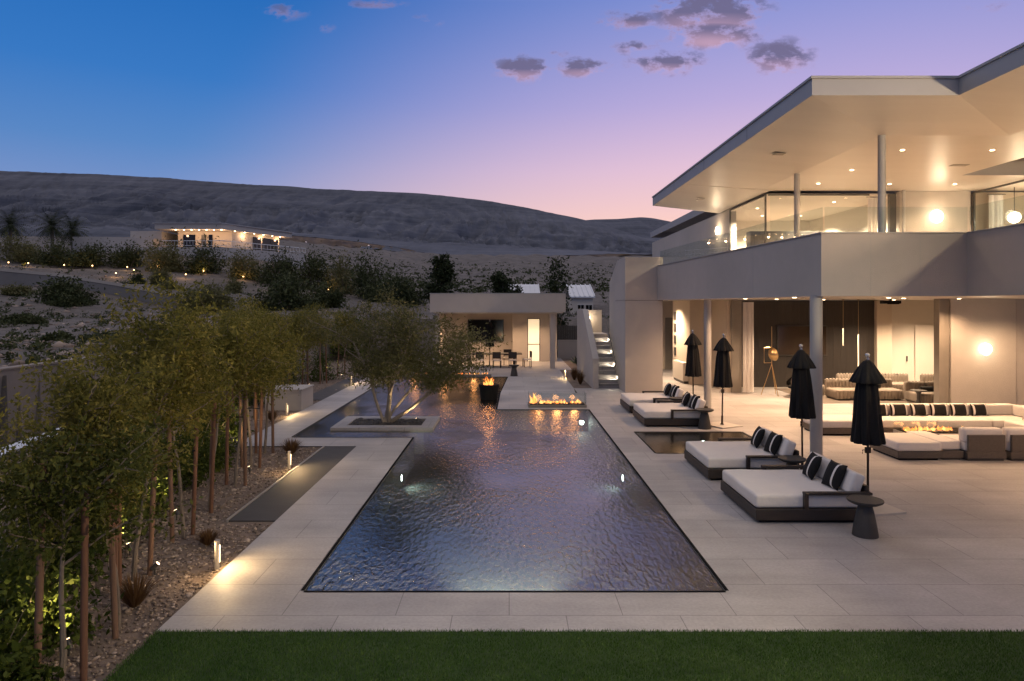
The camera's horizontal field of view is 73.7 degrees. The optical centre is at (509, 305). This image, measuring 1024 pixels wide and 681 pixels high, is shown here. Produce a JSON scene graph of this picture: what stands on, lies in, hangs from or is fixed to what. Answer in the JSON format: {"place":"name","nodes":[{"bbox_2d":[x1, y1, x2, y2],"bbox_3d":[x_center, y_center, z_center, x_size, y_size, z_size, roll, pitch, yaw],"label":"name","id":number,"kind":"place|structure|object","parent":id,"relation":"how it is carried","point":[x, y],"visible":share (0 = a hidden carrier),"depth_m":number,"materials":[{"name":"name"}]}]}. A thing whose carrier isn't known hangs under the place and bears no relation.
{"place":"outdoors","nodes":[
{"label":"outdoors","id":0,"kind":"place"},
{"bbox_2d":[0,358,608,680],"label":"gravel bed","id":1,"kind":"object","parent":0,"point":[94,649],"visible":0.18,"depth_m":10.10,"materials":[{"name":"brown gravel"}]},
{"bbox_2d":[0,567,70,680],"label":"garden shrub","id":2,"kind":"object","parent":1,"relation":"on","point":[21,669],"visible":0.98,"depth_m":6.28,"materials":[{"name":"green plant"}]},
{"bbox_2d":[0,534,124,664],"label":"garden shrub","id":3,"kind":"object","parent":1,"relation":"on","point":[50,610],"visible":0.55,"depth_m":7.28,"materials":[{"name":"green plant"}]},
{"bbox_2d":[0,478,125,603],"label":"garden shrub","id":4,"kind":"object","parent":1,"relation":"on","point":[73,566],"visible":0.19,"depth_m":8.60,"materials":[{"name":"green plant"}]},
{"bbox_2d":[0,397,203,680],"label":"staked tree","id":5,"kind":"object","parent":1,"relation":"on","point":[26,503],"visible":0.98,"depth_m":6.50,"materials":[{"name":"green plant"}]},
{"bbox_2d":[0,340,203,638],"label":"staked tree","id":6,"kind":"object","parent":1,"relation":"on","point":[102,404],"visible":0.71,"depth_m":7.21,"materials":[{"name":"green plant"}]},
{"bbox_2d":[55,479,179,562],"bbox_3d":[-6.108,2.730,10.345,1.730,1.946,2.224,0,0,0],"label":"garden shrub","id":7,"kind":"object","parent":1,"relation":"on","point":[127,531],"visible":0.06,"depth_m":10.29,"materials":[{"name":"green plant"}]},
{"bbox_2d":[106,570,161,607],"bbox_3d":[-4.497,3.421,8.209,0.705,0.398,0.687,0,0,0],"label":"grass tuft","id":8,"kind":"object","parent":1,"relation":"on","point":[135,595],"visible":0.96,"depth_m":8.15,"materials":[{"name":"plant"}]},
{"bbox_2d":[47,266,249,585],"bbox_3d":[-4.570,1.545,8.993,2.180,4.156,2.869,0,0,-22],"label":"staked tree","id":9,"kind":"object","parent":1,"relation":"on","point":[189,331],"visible":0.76,"depth_m":8.88,"materials":[{"name":"green plant"}]},
{"bbox_2d":[114,414,185,522],"bbox_3d":[-6.569,2.775,11.845,1.776,1.883,1.842,0,0,0],"label":"garden shrub","id":10,"kind":"object","parent":1,"relation":"on","point":[159,483],"visible":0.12,"depth_m":11.76,"materials":[{"name":"green plant"}]},
{"bbox_2d":[90,315,253,541],"bbox_3d":[-5.164,1.875,10.346,2.753,3.495,2.340,0,0,33],"label":"staked tree","id":11,"kind":"object","parent":1,"relation":"on","point":[194,494],"visible":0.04,"depth_m":10.52,"materials":[{"name":"green plant"}]},
{"bbox_2d":[140,379,217,493],"bbox_3d":[-6.725,2.406,13.514,1.858,2.629,1.854,0,0,0],"label":"garden shrub","id":12,"kind":"object","parent":1,"relation":"on","point":[187,478],"visible":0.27,"depth_m":13.56,"materials":[{"name":"green plant"}]},
{"bbox_2d":[164,405,234,476],"bbox_3d":[-6.771,2.867,14.999,1.811,1.736,1.860,0,0,28],"label":"garden shrub","id":13,"kind":"object","parent":1,"relation":"on","point":[219,458],"visible":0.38,"depth_m":14.95,"materials":[{"name":"green plant"}]},
{"bbox_2d":[179,396,254,456],"bbox_3d":[-7.143,2.704,16.700,2.032,2.005,1.714,0,0,0],"label":"garden shrub","id":14,"kind":"object","parent":1,"relation":"on","point":[235,427],"visible":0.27,"depth_m":16.75,"materials":[{"name":"green plant"}]},
{"bbox_2d":[160,304,313,485],"bbox_3d":[-5.212,1.804,13.731,2.436,3.638,2.866,0,0,2],"label":"staked tree","id":15,"kind":"object","parent":1,"relation":"on","point":[244,405],"visible":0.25,"depth_m":13.67,"materials":[{"name":"green plant"}]},
{"bbox_2d":[172,305,307,512],"bbox_3d":[-4.960,1.803,12.515,2.394,3.639,2.381,0,0,25],"label":"staked tree","id":16,"kind":"object","parent":1,"relation":"on","point":[240,346],"visible":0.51,"depth_m":12.17,"materials":[{"name":"green plant"}]},
{"bbox_2d":[198,290,299,467],"bbox_3d":[-5.981,1.647,15.478,2.073,3.952,2.728,0,0,27],"label":"staked tree","id":17,"kind":"object","parent":1,"relation":"on","point":[249,304],"visible":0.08,"depth_m":15.23,"materials":[{"name":"green plant"}]},
{"bbox_2d":[211,303,311,453],"bbox_3d":[-5.896,1.768,16.160,2.441,3.710,2.428,0,0,-23],"label":"staked tree","id":18,"kind":"object","parent":1,"relation":"on","point":[281,330],"visible":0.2,"depth_m":16.64,"materials":[{"name":"green plant"}]},
{"bbox_2d":[265,385,313,410],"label":"planter wall","id":19,"kind":"structure","parent":1,"relation":"on","point":[301,398],"depth_m":23.50,"materials":[{"name":"paint"}]},
{"bbox_2d":[267,308,325,384],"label":"staked tree","id":20,"kind":"object","parent":1,"relation":"on","point":[305,339],"visible":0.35,"depth_m":25.75,"materials":[{"name":"green plant"}]},
{"bbox_2d":[272,307,335,384],"bbox_3d":[-8.265,1.839,28.241,2.388,3.566,2.809,0,0,42],"label":"staked tree","id":21,"kind":"object","parent":1,"relation":"on","point":[307,359],"visible":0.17,"depth_m":28.16,"materials":[{"name":"green plant"}]},
{"bbox_2d":[305,302,334,383],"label":"staked tree","id":22,"kind":"object","parent":1,"relation":"on","point":[319,351],"visible":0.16,"depth_m":31.49,"materials":[{"name":"green plant"}]},
{"bbox_2d":[297,344,345,381],"bbox_3d":[-9.161,2.606,32.950,2.545,2.230,2.722,0,0,0],"label":"garden shrub","id":23,"kind":"object","parent":1,"relation":"on","point":[315,374],"visible":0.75,"depth_m":32.71,"materials":[{"name":"green plant"}]},
{"bbox_2d":[326,308,372,375],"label":"staked tree","id":24,"kind":"object","parent":1,"relation":"on","point":[342,318],"visible":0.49,"depth_m":34.77,"materials":[{"name":"green plant"}]},
{"bbox_2d":[0,236,651,680],"bbox_3d":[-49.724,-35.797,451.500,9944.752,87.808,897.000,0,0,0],"label":"desert ground","id":25,"kind":"structure","parent":0,"point":[416,260],"depth_m":109.16,"materials":[{"name":"soil"}]},
{"bbox_2d":[0,207,34,251],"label":"palm tree","id":26,"kind":"object","parent":25,"relation":"on","point":[10,227],"visible":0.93,"depth_m":127.72,"materials":[{"name":"green plant"}]},
{"bbox_2d":[0,228,44,262],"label":"desert shrub","id":27,"kind":"object","parent":25,"relation":"on","point":[26,250],"visible":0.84,"depth_m":114.61,"materials":[{"name":"green plant"}]},
{"bbox_2d":[0,310,48,323],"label":"desert shrub","id":28,"kind":"object","parent":25,"relation":"on","point":[27,318],"visible":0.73,"depth_m":44.45,"materials":[{"name":"green plant"}]},
{"bbox_2d":[20,235,78,266],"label":"desert shrub","id":29,"kind":"object","parent":25,"relation":"on","point":[53,257],"visible":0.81,"depth_m":112.58,"materials":[{"name":"green plant"}]},
{"bbox_2d":[30,209,73,251],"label":"palm tree","id":30,"kind":"object","parent":25,"relation":"on","point":[52,231],"visible":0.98,"depth_m":124.76,"materials":[{"name":"green plant"}]},
{"bbox_2d":[20,262,107,306],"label":"desert shrub","id":31,"kind":"object","parent":25,"relation":"on","point":[58,288],"visible":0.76,"depth_m":58.92,"materials":[{"name":"green plant"}]},
{"bbox_2d":[46,293,89,307],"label":"desert shrub","id":32,"kind":"object","parent":25,"relation":"on","point":[66,302],"visible":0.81,"depth_m":57.47,"materials":[{"name":"green plant"}]},
{"bbox_2d":[55,213,93,250],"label":"palm tree","id":33,"kind":"object","parent":25,"relation":"on","point":[72,233],"visible":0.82,"depth_m":129.63,"materials":[{"name":"green plant"}]},
{"bbox_2d":[56,238,118,267],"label":"desert shrub","id":34,"kind":"object","parent":25,"relation":"on","point":[88,256],"visible":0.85,"depth_m":111.76,"materials":[{"name":"green plant"}]},
{"bbox_2d":[0,268,176,307],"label":"retaining wall","id":35,"kind":"structure","parent":25,"relation":"on","point":[18,277],"depth_m":72.00,"materials":[{"name":"concrete"}]},
{"bbox_2d":[104,240,147,268],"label":"desert shrub","id":36,"kind":"object","parent":25,"relation":"on","point":[125,258],"visible":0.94,"depth_m":113.31,"materials":[{"name":"green plant"}]},
{"bbox_2d":[0,330,319,450],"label":"boundary wall","id":37,"kind":"structure","parent":25,"relation":"on","point":[13,374],"depth_m":17.08,"materials":[{"name":"paint"}]},
{"bbox_2d":[134,226,189,272],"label":"desert shrub","id":38,"kind":"object","parent":25,"relation":"on","point":[171,261],"visible":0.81,"depth_m":108.54,"materials":[{"name":"green plant"}]},
{"bbox_2d":[72,223,305,267],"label":"hillside house","id":39,"kind":"structure","parent":25,"relation":"on","point":[232,235],"depth_m":133.80,"materials":[{"name":"paint"}]},
{"bbox_2d":[0,253,379,366],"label":"desert rocks","id":40,"kind":"object","parent":25,"relation":"on","point":[59,343],"visible":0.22,"depth_m":36.00,"materials":[{"name":"stone"}]},
{"bbox_2d":[178,225,232,274],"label":"desert shrub","id":41,"kind":"object","parent":25,"relation":"on","point":[198,263],"visible":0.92,"depth_m":110.96,"materials":[{"name":"green plant"}]},
{"bbox_2d":[171,269,248,312],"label":"desert shrub","id":42,"kind":"object","parent":25,"relation":"on","point":[218,298],"visible":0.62,"depth_m":69.10,"materials":[{"name":"green plant"}]},
{"bbox_2d":[221,233,264,280],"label":"desert shrub","id":43,"kind":"object","parent":25,"relation":"on","point":[240,269],"visible":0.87,"depth_m":109.18,"materials":[{"name":"green plant"}]},
{"bbox_2d":[249,236,302,284],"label":"desert shrub","id":44,"kind":"object","parent":25,"relation":"on","point":[275,268],"visible":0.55,"depth_m":107.15,"materials":[{"name":"green plant"}]},
{"bbox_2d":[236,269,331,310],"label":"desert shrub","id":45,"kind":"object","parent":25,"relation":"on","point":[287,292],"visible":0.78,"depth_m":65.10,"materials":[{"name":"green plant"}]},
{"bbox_2d":[0,241,612,363],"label":"desert scrub","id":46,"kind":"object","parent":25,"relation":"on","point":[86,336],"visible":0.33,"depth_m":58.30,"materials":[{"name":"green plant"}]},
{"bbox_2d":[285,238,351,289],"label":"desert shrub","id":47,"kind":"object","parent":25,"relation":"on","point":[311,271],"visible":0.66,"depth_m":104.88,"materials":[{"name":"green plant"}]},
{"bbox_2d":[299,276,348,308],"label":"desert shrub","id":48,"kind":"object","parent":25,"relation":"on","point":[334,298],"visible":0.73,"depth_m":71.02,"materials":[{"name":"green plant"}]},
{"bbox_2d":[318,249,359,294],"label":"desert shrub","id":49,"kind":"object","parent":25,"relation":"on","point":[339,277],"visible":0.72,"depth_m":103.28,"materials":[{"name":"green plant"}]},
{"bbox_2d":[341,234,396,299],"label":"desert shrub","id":50,"kind":"object","parent":25,"relation":"on","point":[361,274],"visible":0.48,"depth_m":96.64,"materials":[{"name":"green plant"}]},
{"bbox_2d":[357,273,403,302],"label":"desert shrub","id":51,"kind":"object","parent":25,"relation":"on","point":[368,293],"visible":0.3,"depth_m":82.83,"materials":[{"name":"green plant"}]},
{"bbox_2d":[339,319,434,357],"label":"wall","id":52,"kind":"structure","parent":25,"relation":"on","point":[423,342],"depth_m":47.20,"materials":[{"name":"paint"}]},
{"bbox_2d":[372,266,428,306],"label":"desert shrub","id":53,"kind":"object","parent":25,"relation":"on","point":[411,293],"visible":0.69,"depth_m":79.03,"materials":[{"name":"green plant"}]},
{"bbox_2d":[420,252,459,302],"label":"evergreen tree","id":54,"kind":"object","parent":25,"relation":"on","point":[443,274],"visible":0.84,"depth_m":57.57,"materials":[{"name":"green plant"}]},
{"bbox_2d":[486,270,513,292],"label":"evergreen tree","id":55,"kind":"object","parent":25,"relation":"on","point":[501,284],"visible":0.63,"depth_m":59.73,"materials":[{"name":"green plant"}]},
{"bbox_2d":[541,256,575,339],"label":"evergreen tree","id":56,"kind":"object","parent":25,"relation":"on","point":[555,286],"visible":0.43,"depth_m":49.37,"materials":[{"name":"green plant"}]},
{"bbox_2d":[564,284,594,313],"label":"neighbour house","id":57,"kind":"structure","parent":25,"relation":"on","point":[584,295],"depth_m":82.27,"materials":[{"name":"beige paint"}]},
{"bbox_2d":[0,171,655,256],"bbox_3d":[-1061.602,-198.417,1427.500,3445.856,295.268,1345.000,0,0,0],"label":"mesa mountain","id":58,"kind":"structure","parent":0,"point":[104,205],"depth_m":1483.14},
{"bbox_2d":[0,0,1023,245],"label":"sky","id":59,"kind":"structure","parent":0,"point":[581,109],"materials":[{"name":"blue"}]},
{"bbox_2d":[361,217,669,252],"bbox_3d":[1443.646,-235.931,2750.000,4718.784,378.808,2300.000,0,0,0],"label":"mountain","id":60,"kind":"structure","parent":0,"point":[643,227],"depth_m":3096.96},
{"bbox_2d":[102,627,1023,680],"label":"lawn","id":61,"kind":"structure","parent":0,"point":[806,665],"depth_m":6.98,"materials":[{"name":"green plant"}]},
{"bbox_2d":[157,357,1023,631],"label":"terrace paving","id":62,"kind":"structure","parent":0,"point":[946,551],"depth_m":9.78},
{"bbox_2d":[228,446,355,521],"bbox_3d":[-4.305,3.653,14.425,0.790,0.094,5.990,0,0,0],"label":"dark slate strip","id":63,"kind":"object","parent":62,"relation":"in","point":[275,502],"visible":0.71,"depth_m":13.50,"materials":[{"name":"grey stone"}]},
{"bbox_2d":[313,378,361,399],"bbox_3d":[-7.560,3.653,30.000,0.880,0.094,8.000,0,0,0],"label":"dark slate strip","id":64,"kind":"object","parent":62,"relation":"in","point":[326,392],"visible":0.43,"depth_m":29.18,"materials":[{"name":"grey stone"}]},
{"bbox_2d":[430,293,565,367],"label":"pool pavilion","id":65,"kind":"structure","parent":62,"relation":"on","point":[530,321],"depth_m":41.20,"materials":[{"name":"paint"}]},
{"bbox_2d":[468,319,503,340],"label":"wall television","id":66,"kind":"object","parent":65,"relation":"attached to","point":[498,325],"depth_m":44.88,"materials":[{"name":"black glass"}]},
{"bbox_2d":[527,318,539,360],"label":"door","id":67,"kind":"structure","parent":65,"relation":"in","point":[533,324],"depth_m":43.68,"materials":[{"name":"white glass"}]},
{"bbox_2d":[294,382,724,590],"bbox_3d":[-1.590,3.975,21.450,8.620,0.750,25.700,0,0,0],"label":"pool basin","id":68,"kind":"object","parent":62,"relation":"in","point":[497,409],"visible":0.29,"depth_m":18.60,"materials":[{"name":"paint"}]},
{"bbox_2d":[330,416,439,430],"bbox_3d":[-3.675,3.913,20.675,2.950,0.854,2.050,0,0,0],"label":"island planter","id":69,"kind":"object","parent":68,"relation":"on","point":[376,423],"visible":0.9,"depth_m":20.29,"materials":[{"name":"concrete"}]},
{"bbox_2d":[291,282,511,422],"bbox_3d":[-3.300,1.479,20.588,5.724,4.225,5.630,0,0,-28],"label":"olive tree","id":70,"kind":"object","parent":69,"relation":"on","point":[394,361],"visible":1,"depth_m":20.33,"materials":[{"name":"green plant"}]},
{"bbox_2d":[479,376,498,399],"bbox_3d":[-0.780,3.627,26.300,0.800,1.746,0.800,0,0,0],"label":"fire bowl","id":71,"kind":"object","parent":68,"relation":"in","point":[488,390],"visible":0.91,"depth_m":26.02,"materials":[{"name":"black metal"}]},
{"bbox_2d":[295,377,723,590],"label":"pool water","id":72,"kind":"structure","parent":68,"relation":"in","point":[474,492],"depth_m":11.83,"materials":[{"name":"blue liquid"}]},
{"bbox_2d":[292,377,728,591],"bbox_3d":[-1.590,3.596,21.450,8.720,0.001,25.800,0,0,0],"label":"pool edge slot","id":73,"kind":"object","parent":68,"relation":"on","point":[625,457],"visible":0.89,"depth_m":10.11,"materials":[{"name":"black stone"}]},
{"bbox_2d":[528,391,586,407],"bbox_3d":[1.700,3.350,24.350,2.050,0.500,0.750,0,0,0],"label":"fire feature","id":74,"kind":"object","parent":62,"relation":"on","point":[535,403],"visible":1,"depth_m":24.04,"materials":[{"name":"concrete"}]},
{"bbox_2d":[558,340,576,358],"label":"side garden wall","id":75,"kind":"structure","parent":62,"relation":"on","point":[567,349],"depth_m":46.20,"materials":[{"name":"paint"}]},
{"bbox_2d":[577,309,618,388],"bbox_3d":[4.178,1.900,32.800,1.157,3.400,6.800,0,0,0],"label":"outdoor staircase","id":76,"kind":"structure","parent":62,"relation":"on","point":[594,351],"depth_m":31.78,"materials":[{"name":"paint"}]},
{"bbox_2d":[620,384,683,412],"bbox_3d":[4.940,3.196,23.600,1.900,0.808,1.980,0,0,0],"label":"daybed","id":77,"kind":"object","parent":62,"relation":"on","point":[628,401],"visible":0.56,"depth_m":23.21,"materials":[{"name":"white fabric"}]},
{"bbox_2d":[633,393,707,426],"bbox_3d":[4.940,3.196,21.100,1.900,0.808,1.980,0,0,0],"label":"daybed","id":78,"kind":"object","parent":62,"relation":"on","point":[658,414],"visible":0.71,"depth_m":20.23,"materials":[{"name":"white fabric"}]},
{"bbox_2d":[684,330,701,394],"bbox_3d":[6.324,2.222,23.487,0.840,2.757,0.840,-1,1,16],"label":"closed umbrella","id":79,"kind":"object","parent":62,"relation":"on","point":[693,364],"visible":0.94,"depth_m":23.34,"materials":[{"name":"black fabric"}]},
{"bbox_2d":[636,432,751,452],"bbox_3d":[5.085,3.900,17.985,3.030,0.600,2.830,0,0,0],"label":"spa basin","id":80,"kind":"object","parent":62,"relation":"in","point":[665,442],"visible":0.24,"depth_m":19.40,"materials":[{"name":"tile"}]},
{"bbox_2d":[710,333,742,428],"bbox_3d":[6.386,2.222,20.398,0.840,2.757,0.840,1,0,-29],"label":"closed umbrella","id":81,"kind":"object","parent":62,"relation":"on","point":[722,372],"visible":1,"depth_m":20.25,"materials":[{"name":"black fabric"}]},
{"bbox_2d":[684,426,801,479],"bbox_3d":[5.020,3.196,14.920,1.900,0.808,1.980,0,0,0],"label":"daybed","id":82,"kind":"object","parent":62,"relation":"on","point":[712,460],"visible":0.68,"depth_m":14.29,"materials":[{"name":"white fabric"}]},
{"bbox_2d":[721,452,872,521],"bbox_3d":[5.020,3.196,12.200,1.900,0.808,1.980,0,0,0],"label":"daybed","id":83,"kind":"object","parent":62,"relation":"on","point":[763,494],"visible":0.74,"depth_m":11.36,"materials":[{"name":"white fabric"}]},
{"bbox_2d":[802,451,821,479],"bbox_3d":[5.533,2.930,12.472,0.178,0.460,0.500,24,2,5],"label":"throw pillow","id":84,"kind":"object","parent":83,"relation":"on","point":[812,464],"visible":1,"depth_m":12.33,"materials":[{"name":"black fabric"}]},
{"bbox_2d":[821,460,847,490],"bbox_3d":[5.613,2.930,11.790,0.177,0.460,0.500,24,-2,-5],"label":"throw pillow","id":85,"kind":"object","parent":83,"relation":"on","point":[834,474],"visible":1,"depth_m":11.68,"materials":[{"name":"black fabric"}]},
{"bbox_2d":[787,344,815,469],"bbox_3d":[6.352,2.222,14.821,0.840,2.757,0.840,-1,-1,38],"label":"closed umbrella","id":86,"kind":"object","parent":62,"relation":"on","point":[802,404],"visible":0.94,"depth_m":14.68,"materials":[{"name":"black fabric"}]},
{"bbox_2d":[609,42,1023,455],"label":"house","id":87,"kind":"structure","parent":62,"relation":"on","point":[776,162],"depth_m":21.89,"materials":[{"name":"paint"}]},
{"bbox_2d":[665,318,672,368],"bbox_3d":[9.000,2.140,38.258,0.500,2.880,0.077,0,0,0],"label":"entry door","id":88,"kind":"structure","parent":87,"relation":"in","point":[668,321],"depth_m":38.22,"materials":[{"name":"brown wood"}]},
{"bbox_2d":[742,301,755,392],"bbox_3d":[9.785,1.708,27.902,0.570,3.723,0.132,0,0,0],"label":"curtain","id":89,"kind":"object","parent":87,"relation":"hanging from","point":[748,346],"visible":1,"depth_m":27.92,"materials":[{"name":"white fabric"}]},
{"bbox_2d":[746,231,819,246],"bbox_3d":[10.525,-1.810,26.250,2.650,2.020,0.500,0,0,0],"label":"balcony railing","id":90,"kind":"object","parent":87,"relation":"on","point":[753,238],"visible":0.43,"depth_m":26.00,"materials":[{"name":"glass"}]},
{"bbox_2d":[777,325,826,355],"bbox_3d":[12.850,1.550,29.956,2.200,1.340,0.077,0,0,0],"label":"wall television","id":91,"kind":"object","parent":87,"relation":"attached to","point":[791,339],"depth_m":29.92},
{"bbox_2d":[892,314,909,380],"bbox_3d":[17.675,1.990,30.925,0.950,3.180,0.130,0,0,0],"label":"door","id":92,"kind":"structure","parent":87,"relation":"in","point":[900,322],"depth_m":30.93,"materials":[{"name":"white paint"}]},
{"bbox_2d":[914,325,933,381],"bbox_3d":[18.900,2.240,30.960,1.000,2.680,0.060,0,0,0],"label":"door","id":93,"kind":"structure","parent":87,"relation":"in","point":[923,334],"depth_m":30.93,"materials":[{"name":"white paint"}]},
{"bbox_2d":[987,194,1005,227],"bbox_3d":[16.350,-2.281,22.902,0.600,2.903,0.132,0,0,0],"label":"curtain","id":94,"kind":"object","parent":87,"relation":"hanging from","point":[995,210],"visible":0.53,"depth_m":22.90,"materials":[{"name":"white fabric"}]},
{"bbox_2d":[803,414,851,434],"bbox_3d":[9.235,3.390,19.350,1.430,0.420,1.100,0,0,0],"label":"sofa","id":95,"kind":"object","parent":62,"relation":"on","point":[837,424],"visible":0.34,"depth_m":18.80,"materials":[{"name":"white fabric"}]},
{"bbox_2d":[774,388,913,402],"bbox_3d":[15.000,3.591,27.200,7.200,0.010,4.400,0,0,0],"label":"rug","id":96,"kind":"object","parent":62,"relation":"on","point":[826,399],"visible":0.14,"depth_m":25.67,"materials":[{"name":"beige carpet"}]},
{"bbox_2d":[825,378,903,399],"bbox_3d":[13.600,3.220,26.160,2.620,0.760,1.060,0,0,0],"label":"channel sofa","id":97,"kind":"object","parent":96,"relation":"on","point":[839,389],"visible":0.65,"depth_m":25.90,"materials":[{"name":"beige fabric"}]},
{"bbox_2d":[836,373,907,390],"bbox_3d":[15.200,3.220,28.160,3.020,0.760,1.060,0,0,0],"label":"channel sofa","id":98,"kind":"object","parent":96,"relation":"on","point":[899,380],"visible":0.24,"depth_m":28.52,"materials":[{"name":"beige fabric"}]},
{"bbox_2d":[903,381,933,402],"bbox_3d":[16.300,3.220,25.160,3.020,0.760,1.060,0,0,0],"label":"channel sofa","id":99,"kind":"object","parent":96,"relation":"on","point":[925,397],"visible":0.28,"depth_m":25.36,"materials":[{"name":"beige fabric"}]},
{"bbox_2d":[846,494,883,538],"bbox_3d":[5.570,3.317,10.680,0.530,0.565,0.530,0,0,0],"label":"side table","id":100,"kind":"object","parent":62,"relation":"on","point":[864,525],"visible":1,"depth_m":10.57,"materials":[{"name":"stone"}]},
{"bbox_2d":[849,353,906,515],"bbox_3d":[6.348,2.222,12.085,0.840,2.757,0.840,-1,1,-11],"label":"closed umbrella","id":101,"kind":"object","parent":62,"relation":"on","point":[867,428],"visible":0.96,"depth_m":11.94,"materials":[{"name":"black fabric"}]},
{"bbox_2d":[870,433,941,459],"bbox_3d":[9.510,3.390,16.425,1.020,0.420,1.250,0,0,0],"label":"ottoman","id":102,"kind":"object","parent":62,"relation":"on","point":[904,446],"visible":0.76,"depth_m":15.83,"materials":[{"name":"white fabric"}]},
{"bbox_2d":[893,425,958,434],"bbox_3d":[10.950,3.350,17.850,1.500,0.500,0.600,0,0,0],"label":"fire table","id":103,"kind":"object","parent":62,"relation":"on","point":[938,430],"visible":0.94,"depth_m":17.79,"materials":[{"name":"concrete"}]},
{"bbox_2d":[906,431,963,459],"bbox_3d":[10.305,3.390,16.575,0.510,0.420,1.450,0,0,0],"label":"corner seat","id":104,"kind":"object","parent":62,"relation":"on","point":[950,449],"visible":0.58,"depth_m":15.95,"materials":[{"name":"white fabric"}]},
{"bbox_2d":[880,403,1023,432],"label":"sectional sofa","id":105,"kind":"object","parent":62,"relation":"on","point":[1000,415],"visible":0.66,"depth_m":18.86,"materials":[{"name":"beige fabric"}]},
{"bbox_2d":[939,427,1006,460],"bbox_3d":[11.020,3.230,16.300,0.920,0.740,1.100,0,0,0],"label":"lounge chair","id":106,"kind":"object","parent":62,"relation":"on","point":[982,443],"visible":0.89,"depth_m":15.75,"materials":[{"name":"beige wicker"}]},
{"bbox_2d":[1001,427,1023,460],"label":"lounge chair","id":107,"kind":"object","parent":62,"relation":"on","point":[1014,443],"visible":0.7,"depth_m":15.79,"materials":[{"name":"white fabric"}]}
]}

